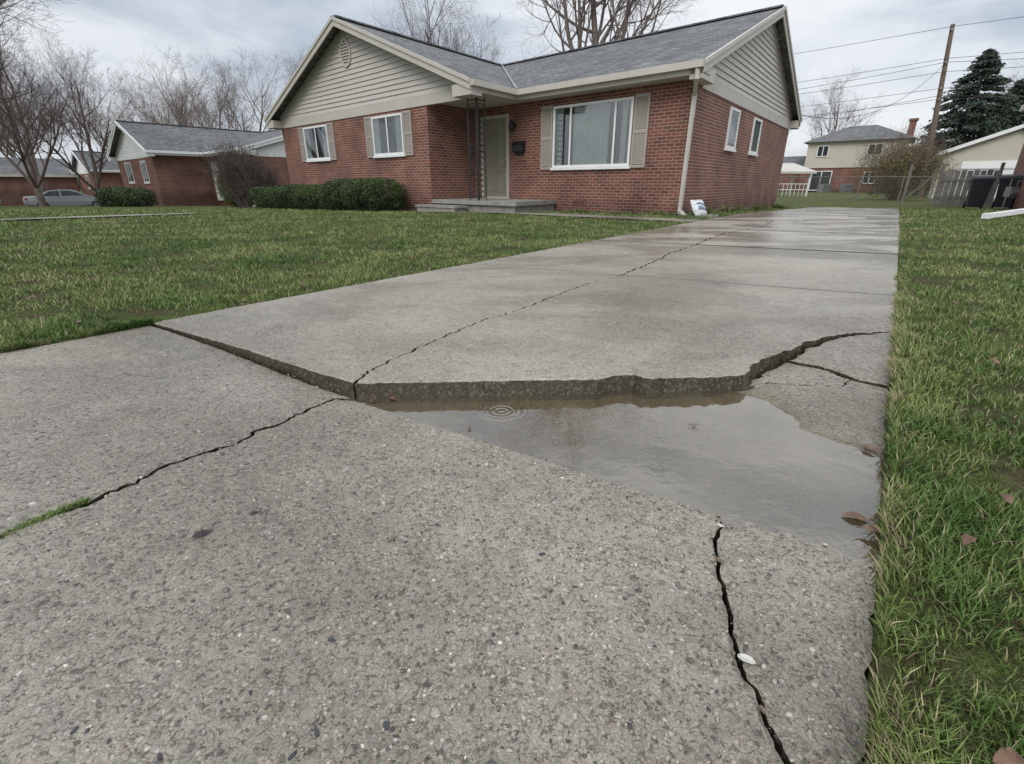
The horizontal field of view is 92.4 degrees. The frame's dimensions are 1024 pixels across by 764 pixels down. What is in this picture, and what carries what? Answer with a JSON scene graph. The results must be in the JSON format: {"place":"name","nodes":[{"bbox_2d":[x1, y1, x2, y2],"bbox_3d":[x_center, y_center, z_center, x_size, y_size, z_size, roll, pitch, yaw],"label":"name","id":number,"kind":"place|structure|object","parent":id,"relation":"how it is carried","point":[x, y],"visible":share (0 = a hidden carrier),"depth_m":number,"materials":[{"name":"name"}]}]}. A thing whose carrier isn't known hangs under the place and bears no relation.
{"place":"outdoors","nodes":[
{"label":"outdoors","id":0,"kind":"place"},
{"bbox_2d":[1,213,191,219],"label":"path","id":1,"kind":"structure","parent":0,"point":[89,216],"depth_m":9.73,"materials":[{"name":"grey concrete"}]},
{"bbox_2d":[0,326,354,536],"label":"sidewalk","id":2,"kind":"structure","parent":0,"point":[101,407],"depth_m":1.53,"materials":[{"name":"concrete"}]},
{"bbox_2d":[153,264,620,400],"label":"driveway","id":3,"kind":"structure","parent":0,"point":[343,341],"depth_m":2.43,"materials":[{"name":"concrete"}]},
{"bbox_2d":[0,336,876,763],"bbox_3d":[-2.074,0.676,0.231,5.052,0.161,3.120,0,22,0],"label":"driveway","id":4,"kind":"structure","parent":0,"point":[38,719],"depth_m":0.83,"materials":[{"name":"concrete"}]},
{"bbox_2d":[0,495,94,542],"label":"grass","id":5,"kind":"structure","parent":4,"relation":"on","point":[76,504],"depth_m":1.06,"materials":[{"name":"green plant"}]},
{"bbox_2d":[192,526,213,537],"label":"dead leaf","id":6,"kind":"object","parent":4,"relation":"on","point":[201,532],"visible":1,"depth_m":1.01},
{"bbox_2d":[383,721,389,730],"bbox_3d":[-0.169,0.462,0.659,0.011,0.004,0.016,-7,23,-17],"label":"stone chip","id":7,"kind":"object","parent":4,"relation":"on","point":[386,725],"visible":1,"depth_m":0.66,"materials":[{"name":"grey stone"}]},
{"bbox_2d":[415,211,510,212],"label":"path","id":8,"kind":"structure","parent":0,"point":[462,211],"depth_m":12.43,"materials":[{"name":"grey concrete"}]},
{"bbox_2d":[0,188,1023,763],"bbox_3d":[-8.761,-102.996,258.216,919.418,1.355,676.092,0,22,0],"label":"ground","id":9,"kind":"structure","parent":0,"point":[962,658],"depth_m":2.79,"materials":[{"name":"green plant"}]},
{"bbox_2d":[0,89,56,157],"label":"bare tree","id":10,"kind":"object","parent":9,"relation":"on","point":[4,146],"visible":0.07,"depth_m":59.18,"materials":[{"name":"brown plant"}]},
{"bbox_2d":[0,0,65,72],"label":"bare tree","id":11,"kind":"object","parent":9,"relation":"on","point":[5,7],"visible":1,"depth_m":16.86,"materials":[{"name":"grey plant"}]},
{"bbox_2d":[0,157,79,205],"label":"brick house","id":12,"kind":"structure","parent":9,"relation":"on","point":[16,186],"depth_m":48.01,"materials":[{"name":"red brick"}]},
{"bbox_2d":[0,0,79,116],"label":"bare tree","id":13,"kind":"object","parent":9,"relation":"on","point":[7,53],"visible":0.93,"depth_m":21.98,"materials":[{"name":"grey plant"}]},
{"bbox_2d":[0,4,90,191],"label":"bare tree","id":14,"kind":"object","parent":9,"relation":"on","point":[33,160],"visible":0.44,"depth_m":40.43,"materials":[{"name":"brown plant"}]},
{"bbox_2d":[0,16,105,205],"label":"bare tree","id":15,"kind":"object","parent":9,"relation":"on","point":[31,178],"visible":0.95,"depth_m":27.14,"materials":[{"name":"brown plant"}]},
{"bbox_2d":[23,189,112,206],"bbox_3d":[-30.388,-12.519,33.779,4.690,1.362,1.860,-16,27,-34],"label":"parked car","id":16,"kind":"object","parent":9,"relation":"on","point":[58,197],"visible":0.43,"depth_m":32.97,"materials":[{"name":"silver metal"}]},
{"bbox_2d":[0,17,154,193],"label":"bare tree","id":17,"kind":"object","parent":9,"relation":"on","point":[96,179],"visible":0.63,"depth_m":33.57,"materials":[{"name":"grey plant"}]},
{"bbox_2d":[0,316,156,352],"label":"grass","id":18,"kind":"structure","parent":9,"relation":"on","point":[105,328],"depth_m":2.20,"materials":[{"name":"green plant"}]},
{"bbox_2d":[35,79,139,149],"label":"bare tree","id":19,"kind":"object","parent":9,"relation":"on","point":[122,117],"visible":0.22,"depth_m":87.59,"materials":[{"name":"brown plant"}]},
{"bbox_2d":[70,151,126,204],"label":"brick house","id":20,"kind":"structure","parent":9,"relation":"on","point":[111,178],"depth_m":46.85,"materials":[{"name":"red brick"}]},
{"bbox_2d":[91,186,158,206],"bbox_3d":[-19.326,-9.202,24.526,2.736,1.139,1.963,0,22,0],"label":"evergreen shrub","id":21,"kind":"object","parent":9,"relation":"on","point":[144,194],"visible":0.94,"depth_m":24.07,"materials":[{"name":"green plant"}]},
{"bbox_2d":[98,44,228,125],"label":"bare tree","id":22,"kind":"object","parent":9,"relation":"on","point":[181,105],"visible":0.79,"depth_m":45.00,"materials":[{"name":"brown plant"}]},
{"bbox_2d":[124,77,221,126],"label":"bare tree","id":23,"kind":"object","parent":9,"relation":"on","point":[161,116],"visible":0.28,"depth_m":79.89,"materials":[{"name":"grey plant"}]},
{"bbox_2d":[128,72,224,127],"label":"bare tree","id":24,"kind":"object","parent":9,"relation":"on","point":[178,105],"visible":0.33,"depth_m":71.42,"materials":[{"name":"grey plant"}]},
{"bbox_2d":[106,120,290,205],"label":"brick house","id":25,"kind":"structure","parent":9,"relation":"on","point":[160,160],"depth_m":28.36,"materials":[{"name":"red brick"}]},
{"bbox_2d":[124,162,135,183],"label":"window","id":26,"kind":"structure","parent":25,"relation":"in","point":[128,168],"depth_m":30.74,"materials":[{"name":"white plastic"}]},
{"bbox_2d":[139,161,150,183],"bbox_3d":[-21.226,-12.118,28.356,0.976,1.210,0.931,0,22,0],"label":"window","id":27,"kind":"structure","parent":25,"relation":"in","point":[143,166],"depth_m":28.41,"materials":[{"name":"white plastic"}]},
{"bbox_2d":[151,53,255,130],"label":"bare tree","id":28,"kind":"object","parent":9,"relation":"on","point":[210,116],"visible":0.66,"depth_m":58.57,"materials":[{"name":"grey plant"}]},
{"bbox_2d":[216,170,240,207],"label":"evergreen shrub","id":29,"kind":"object","parent":9,"relation":"on","point":[231,202],"visible":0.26,"depth_m":20.51,"materials":[{"name":"green plant"}]},
{"bbox_2d":[192,132,279,207],"bbox_3d":[-10.584,-8.176,19.072,3.134,2.688,3.016,14,26,30],"label":"twiggy shrub","id":30,"kind":"object","parent":9,"relation":"on","point":[227,169],"visible":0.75,"depth_m":18.83,"materials":[{"name":"brown plant"}]},
{"bbox_2d":[193,45,296,131],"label":"bare tree","id":31,"kind":"object","parent":9,"relation":"on","point":[262,114],"visible":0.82,"depth_m":49.36,"materials":[{"name":"grey plant"}]},
{"bbox_2d":[222,150,287,206],"bbox_3d":[-9.719,-7.879,18.999,1.926,2.166,2.523,20,29,40],"label":"twiggy shrub","id":32,"kind":"object","parent":9,"relation":"on","point":[262,179],"visible":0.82,"depth_m":18.70,"materials":[{"name":"brown plant"}]},
{"bbox_2d":[245,185,293,208],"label":"hedge shrub","id":33,"kind":"object","parent":9,"relation":"on","point":[257,195],"visible":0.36,"depth_m":17.55,"materials":[{"name":"green plant"}]},
{"bbox_2d":[277,44,306,87],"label":"bare tree","id":34,"kind":"object","parent":9,"relation":"on","point":[292,66],"visible":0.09,"depth_m":55.78,"materials":[{"name":"grey plant"}]},
{"bbox_2d":[269,183,320,208],"bbox_3d":[-7.139,-6.314,16.807,2.148,0.909,1.615,0,22,0],"label":"hedge shrub","id":35,"kind":"object","parent":9,"relation":"on","point":[287,198],"visible":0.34,"depth_m":16.40,"materials":[{"name":"green plant"}]},
{"bbox_2d":[291,183,357,209],"bbox_3d":[-5.996,-5.925,15.784,2.070,0.888,1.622,0,22,0],"label":"hedge shrub","id":36,"kind":"object","parent":9,"relation":"on","point":[304,195],"visible":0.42,"depth_m":15.33,"materials":[{"name":"green plant"}]},
{"bbox_2d":[316,178,385,210],"bbox_3d":[-4.770,-5.582,14.685,1.983,1.004,1.628,0,22,0],"label":"hedge shrub","id":37,"kind":"object","parent":9,"relation":"on","point":[327,196],"visible":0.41,"depth_m":14.25,"materials":[{"name":"green plant"}]},
{"bbox_2d":[339,177,407,211],"bbox_3d":[-3.866,-5.244,13.795,1.841,0.988,1.670,0,22,0],"label":"hedge shrub","id":38,"kind":"object","parent":9,"relation":"on","point":[398,191],"visible":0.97,"depth_m":13.38,"materials":[{"name":"green plant"}]},
{"bbox_2d":[153,233,629,322],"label":"grass","id":39,"kind":"structure","parent":9,"relation":"on","point":[410,273],"depth_m":3.67,"materials":[{"name":"green plant"}]},
{"bbox_2d":[362,0,524,63],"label":"bare tree","id":40,"kind":"object","parent":9,"relation":"on","point":[429,38],"visible":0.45,"depth_m":31.10,"materials":[{"name":"grey plant"}]},
{"bbox_2d":[264,4,801,215],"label":"brick house","id":41,"kind":"structure","parent":9,"relation":"on","point":[676,120],"depth_m":13.08,"materials":[{"name":"red brick"}]},
{"bbox_2d":[303,124,331,161],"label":"window","id":42,"kind":"structure","parent":41,"relation":"in","point":[316,141],"depth_m":16.79,"materials":[{"name":"white plastic"}]},
{"bbox_2d":[371,112,404,157],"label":"window","id":43,"kind":"structure","parent":41,"relation":"in","point":[387,131],"depth_m":14.08,"materials":[{"name":"white plastic"}]},
{"bbox_2d":[483,117,506,196],"bbox_3d":[-0.495,-6.361,13.972,0.953,2.020,0.088,19,29,39],"label":"door","id":44,"kind":"structure","parent":41,"relation":"in","point":[496,155],"depth_m":13.95,"materials":[{"name":"wood"}]},
{"bbox_2d":[550,96,634,169],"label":"window","id":45,"kind":"structure","parent":41,"relation":"in","point":[595,134],"depth_m":11.74,"materials":[{"name":"glass"}]},
{"bbox_2d":[724,107,740,151],"bbox_3d":[5.627,-6.399,12.477,0.070,0.970,0.979,15,27,33],"label":"window","id":46,"kind":"structure","parent":41,"relation":"in","point":[734,116],"depth_m":12.47,"materials":[{"name":"glass"}]},
{"bbox_2d":[748,117,762,155],"bbox_3d":[7.178,-7.190,14.435,0.070,0.970,1.038,15,27,33],"label":"window","id":47,"kind":"structure","parent":41,"relation":"in","point":[757,124],"depth_m":14.43,"materials":[{"name":"white plastic"}]},
{"bbox_2d":[512,0,697,57],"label":"bare tree","id":48,"kind":"object","parent":9,"relation":"on","point":[595,32],"visible":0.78,"depth_m":26.30,"materials":[{"name":"brown plant"}]},
{"bbox_2d":[690,200,706,215],"bbox_3d":[3.981,-3.709,10.468,0.384,0.338,0.250,-10,24,-24],"label":"plastic sack","id":49,"kind":"object","parent":9,"relation":"on","point":[698,207],"visible":0.84,"depth_m":10.39,"materials":[{"name":"white plastic"}]},
{"bbox_2d":[683,202,788,214],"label":"weeds","id":50,"kind":"object","parent":9,"relation":"on","point":[743,209],"visible":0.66,"depth_m":13.32,"materials":[{"name":"green plant"}]},
{"bbox_2d":[778,163,816,195],"bbox_3d":[20.800,-15.418,37.451,3.000,2.350,3.000,0,22,0],"label":"garden gazebo","id":51,"kind":"object","parent":9,"relation":"on","point":[791,168],"visible":0.46,"depth_m":36.25,"materials":[{"name":"white plastic"}]},
{"bbox_2d":[818,184,831,191],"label":"air conditioner","id":52,"kind":"object","parent":9,"relation":"on","point":[825,188],"visible":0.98,"depth_m":52.18,"materials":[{"name":"metal"}]},
{"bbox_2d":[805,64,887,140],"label":"bare tree","id":53,"kind":"object","parent":9,"relation":"on","point":[834,111],"visible":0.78,"depth_m":64.66,"materials":[{"name":"grey plant"}]},
{"bbox_2d":[839,184,853,192],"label":"air conditioner","id":54,"kind":"object","parent":9,"relation":"on","point":[846,188],"visible":0.8,"depth_m":51.01,"materials":[{"name":"metal"}]},
{"bbox_2d":[777,118,918,192],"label":"two storey house","id":55,"kind":"structure","parent":9,"relation":"on","point":[832,157],"depth_m":52.47,"materials":[{"name":"beige paint"}]},
{"bbox_2d":[808,171,832,190],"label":"window","id":56,"kind":"structure","parent":55,"relation":"in","point":[824,174],"depth_m":53.80,"materials":[{"name":"white plastic"}]},
{"bbox_2d":[816,145,829,156],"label":"window","id":57,"kind":"structure","parent":55,"relation":"in","point":[822,151],"depth_m":52.94,"materials":[{"name":"white plastic"}]},
{"bbox_2d":[867,143,883,154],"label":"window","id":58,"kind":"structure","parent":55,"relation":"in","point":[872,151],"depth_m":49.98,"materials":[{"name":"white plastic"}]},
{"bbox_2d":[777,176,947,201],"bbox_3d":[18.000,-9.993,25.515,7.409,1.350,0.056,9,24,21],"label":"chain link fence","id":59,"kind":"object","parent":9,"relation":"on","point":[864,187],"visible":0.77,"depth_m":25.36,"materials":[{"name":"grey metal"}]},
{"bbox_2d":[844,274,945,763],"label":"grass","id":60,"kind":"structure","parent":9,"relation":"on","point":[886,517],"depth_m":0.95,"materials":[{"name":"green plant"}]},
{"bbox_2d":[897,216,910,276],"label":"grass","id":61,"kind":"structure","parent":9,"relation":"on","point":[900,236],"depth_m":5.07,"materials":[{"name":"green plant"}]},
{"bbox_2d":[842,117,968,199],"bbox_3d":[21.928,-12.494,27.707,5.737,4.528,5.430,-11,24,-25],"label":"twiggy shrub","id":62,"kind":"object","parent":9,"relation":"on","point":[899,167],"visible":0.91,"depth_m":27.36,"materials":[{"name":"brown plant"}]},
{"bbox_2d":[917,24,954,197],"bbox_3d":[26.743,-16.696,30.949,1.448,9.830,0.382,-1,22,-3],"label":"utility pole","id":63,"kind":"object","parent":9,"relation":"on","point":[942,82],"visible":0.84,"depth_m":30.38,"materials":[{"name":"brown wood"}]},
{"bbox_2d":[791,73,934,118],"bbox_3d":[18.211,-14.574,23.773,22.244,4.462,0.022,-19,29,-39],"label":"utility wire","id":64,"kind":"object","parent":63,"relation":"attached to","point":[864,114],"visible":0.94,"depth_m":22.18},
{"bbox_2d":[803,97,996,116],"bbox_3d":[26.522,-17.287,30.589,75.978,0.625,0.026,19,29,39],"label":"utility wire","id":65,"kind":"object","parent":63,"relation":"attached to","point":[906,103],"visible":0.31,"depth_m":31.49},
{"bbox_2d":[796,17,1019,53],"bbox_3d":[26.098,-20.947,29.109,75.977,0.275,0.026,19,29,39],"label":"utility wire","id":66,"kind":"object","parent":63,"relation":"attached to","point":[913,33],"visible":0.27,"depth_m":30.25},
{"bbox_2d":[797,52,1020,82],"bbox_3d":[26.280,-19.332,29.762,75.978,0.525,0.026,19,29,39],"label":"utility wire","id":67,"kind":"object","parent":63,"relation":"attached to","point":[916,63],"visible":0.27,"depth_m":30.57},
{"bbox_2d":[802,84,1015,106],"bbox_3d":[26.456,-17.879,30.350,75.978,0.525,0.026,19,29,39],"label":"utility wire","id":68,"kind":"object","parent":63,"relation":"attached to","point":[916,91],"visible":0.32,"depth_m":30.99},
{"bbox_2d":[798,58,1023,89],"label":"utility wire","id":69,"kind":"object","parent":63,"relation":"attached to","point":[918,67],"visible":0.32,"depth_m":30.57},
{"bbox_2d":[802,66,1023,93],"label":"utility wire","id":70,"kind":"object","parent":63,"relation":"attached to","point":[914,76],"visible":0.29,"depth_m":30.84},
{"bbox_2d":[806,95,1023,118],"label":"utility wire","id":71,"kind":"object","parent":63,"relation":"attached to","point":[930,97],"visible":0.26,"depth_m":30.53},
{"bbox_2d":[867,48,1023,194],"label":"spruce tree","id":72,"kind":"object","parent":9,"relation":"on","point":[970,120],"visible":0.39,"depth_m":39.61,"materials":[{"name":"green plant"}]},
{"bbox_2d":[900,162,1005,206],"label":"wooden fence","id":73,"kind":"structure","parent":9,"relation":"on","point":[941,183],"depth_m":20.80,"materials":[{"name":"grey wood"}]},
{"bbox_2d":[962,533,976,547],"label":"dead leaf","id":74,"kind":"object","parent":9,"relation":"on","point":[967,538],"visible":1,"depth_m":0.89,"materials":[{"name":"brown plant"}]},
{"bbox_2d":[928,124,1023,198],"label":"garage","id":75,"kind":"structure","parent":9,"relation":"on","point":[994,151],"depth_m":29.51,"materials":[{"name":"beige"}]},
{"bbox_2d":[953,160,1017,196],"bbox_3d":[29.228,-12.224,29.645,3.604,2.080,0.045,19,29,39],"label":"garage door","id":76,"kind":"structure","parent":75,"relation":"in","point":[972,164],"depth_m":29.68,"materials":[{"name":"white"}]},
{"bbox_2d":[946,169,1011,200],"bbox_3d":[22.500,-9.345,23.511,2.666,1.650,0.059,13,26,30],"label":"chain link fence","id":77,"kind":"object","parent":9,"relation":"on","point":[979,169],"visible":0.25,"depth_m":23.39,"materials":[{"name":"grey metal"}]},
{"bbox_2d":[962,175,996,207],"bbox_3d":[16.767,-6.839,17.648,0.640,1.127,0.820,14,26,32],"label":"waste bin","id":78,"kind":"object","parent":9,"relation":"on","point":[979,188],"visible":0.98,"depth_m":17.41,"materials":[{"name":"plastic"}]},
{"bbox_2d":[986,487,1013,503],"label":"dead leaf","id":79,"kind":"object","parent":9,"relation":"on","point":[1009,498],"visible":1,"depth_m":1.00,"materials":[{"name":"brown plant"}]},
{"bbox_2d":[981,78,1023,131],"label":"spruce tree","id":80,"kind":"object","parent":9,"relation":"on","point":[1017,89],"visible":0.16,"depth_m":43.41,"materials":[{"name":"green plant"}]},
{"bbox_2d":[981,208,1023,218],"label":"downspout extension","id":81,"kind":"object","parent":9,"relation":"on","point":[1001,213],"visible":1,"depth_m":9.42,"materials":[{"name":"white plastic"}]},
{"bbox_2d":[981,58,1023,112],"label":"bare tree","id":82,"kind":"object","parent":9,"relation":"on","point":[1011,78],"visible":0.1,"depth_m":56.33,"materials":[{"name":"grey plant"}]},
{"bbox_2d":[991,174,1023,208],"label":"waste bin","id":83,"kind":"object","parent":9,"relation":"on","point":[1005,180],"visible":0.83,"depth_m":17.03,"materials":[{"name":"plastic"}]},
{"bbox_2d":[993,747,1023,763],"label":"dead leaf","id":84,"kind":"object","parent":9,"relation":"on","point":[1007,755],"visible":1,"depth_m":0.55,"materials":[{"name":"brown plant"}]},
{"bbox_2d":[1001,104,1023,208],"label":"brick house","id":85,"kind":"structure","parent":9,"relation":"on","point":[1018,202],"depth_m":17.12,"materials":[{"name":"red"}]},
{"bbox_2d":[1001,179,1023,208],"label":"gas meter","id":86,"kind":"object","parent":9,"relation":"on","point":[1011,192],"visible":0.93,"depth_m":15.41,"materials":[{"name":"metal"}]},
{"bbox_2d":[0,0,1023,162],"label":"sky","id":87,"kind":"structure","parent":0,"point":[118,30],"materials":[{"name":"grey"}]},
{"bbox_2d":[472,240,693,274],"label":"driveway","id":88,"kind":"structure","parent":0,"point":[610,257],"depth_m":4.44,"materials":[{"name":"concrete"}]},
{"bbox_2d":[514,213,698,221],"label":"path","id":89,"kind":"structure","parent":0,"point":[637,218],"depth_m":9.59,"materials":[{"name":"grey concrete"}]},
{"bbox_2d":[355,275,896,403],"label":"driveway","id":90,"kind":"structure","parent":0,"point":[647,337],"depth_m":2.06,"materials":[{"name":"concrete"}]},
{"bbox_2d":[368,380,887,556],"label":"puddle","id":91,"kind":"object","parent":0,"point":[796,459],"depth_m":1.40,"materials":[{"name":"grey liquid"}]},
{"bbox_2d":[599,227,741,244],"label":"driveway","id":92,"kind":"structure","parent":0,"point":[675,235],"depth_m":6.29,"materials":[{"name":"concrete"}]},
{"bbox_2d":[668,219,771,229],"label":"driveway","id":93,"kind":"structure","parent":0,"point":[727,224],"depth_m":7.95,"materials":[{"name":"concrete"}]},
{"bbox_2d":[623,245,897,294],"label":"driveway","id":94,"kind":"structure","parent":0,"point":[865,273],"depth_m":3.87,"materials":[{"name":"concrete"}]},
{"bbox_2d":[715,515,876,763],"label":"sidewalk","id":95,"kind":"structure","parent":0,"point":[822,613],"depth_m":0.80,"materials":[{"name":"concrete"}]},
{"bbox_2d":[737,653,755,663],"bbox_3d":[0.360,0.423,0.752,0.027,0.005,0.012,10,24,23],"label":"stone chip","id":96,"kind":"object","parent":95,"relation":"on","point":[747,658],"visible":1,"depth_m":0.75,"materials":[{"name":"white stone"}]},
{"bbox_2d":[743,363,849,390],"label":"pavement","id":97,"kind":"structure","parent":0,"point":[789,373],"depth_m":1.83,"materials":[{"name":"concrete"}]},
{"bbox_2d":[697,230,898,253],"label":"driveway","id":98,"kind":"structure","parent":0,"point":[858,243],"depth_m":5.64,"materials":[{"name":"concrete"}]},
{"bbox_2d":[713,214,898,223],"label":"driveway","id":99,"kind":"structure","parent":0,"point":[830,218],"depth_m":9.37,"materials":[{"name":"concrete"}]},
{"bbox_2d":[739,212,899,216],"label":"driveway","id":100,"kind":"structure","parent":0,"point":[850,214],"depth_m":10.89,"materials":[{"name":"concrete"}]},
{"bbox_2d":[749,221,898,234],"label":"driveway","id":101,"kind":"structure","parent":0,"point":[845,227],"depth_m":7.40,"materials":[{"name":"concrete"}]},
{"bbox_2d":[764,210,898,212],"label":"driveway","id":102,"kind":"structure","parent":0,"point":[834,211],"depth_m":12.96,"materials":[{"name":"concrete"}]},
{"bbox_2d":[788,332,892,388],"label":"pavement","id":103,"kind":"structure","parent":0,"point":[857,358],"depth_m":1.98,"materials":[{"name":"concrete"}]},
{"bbox_2d":[786,209,898,210],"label":"driveway","id":104,"kind":"structure","parent":0,"point":[835,210],"depth_m":14.08,"materials":[{"name":"concrete"}]},
{"bbox_2d":[800,208,897,209],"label":"driveway","id":105,"kind":"structure","parent":0,"point":[859,209],"depth_m":15.78,"materials":[{"name":"concrete"}]},
{"bbox_2d":[807,207,897,208],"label":"driveway","id":106,"kind":"structure","parent":0,"point":[846,208],"depth_m":17.63,"materials":[{"name":"concrete"}]},
{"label":"soil bed","id":107,"kind":"structure","parent":0,"visible":0},
{"bbox_2d":[546,207,682,215],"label":"weeds","id":108,"kind":"object","parent":107,"relation":"on","point":[656,212],"visible":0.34,"depth_m":11.49,"materials":[{"name":"green plant"}]},
{"label":"puddle","id":109,"kind":"structure","parent":0,"visible":0},
{"bbox_2d":[843,511,876,520],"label":"dead leaf","id":110,"kind":"object","parent":109,"relation":"on","point":[856,515],"visible":1,"depth_m":1.07,"materials":[{"name":"brown plant"}]},
{"bbox_2d":[856,524,878,531],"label":"dead leaf","id":111,"kind":"object","parent":109,"relation":"on","point":[870,527],"visible":0.71,"depth_m":1.02,"materials":[{"name":"brown plant"}]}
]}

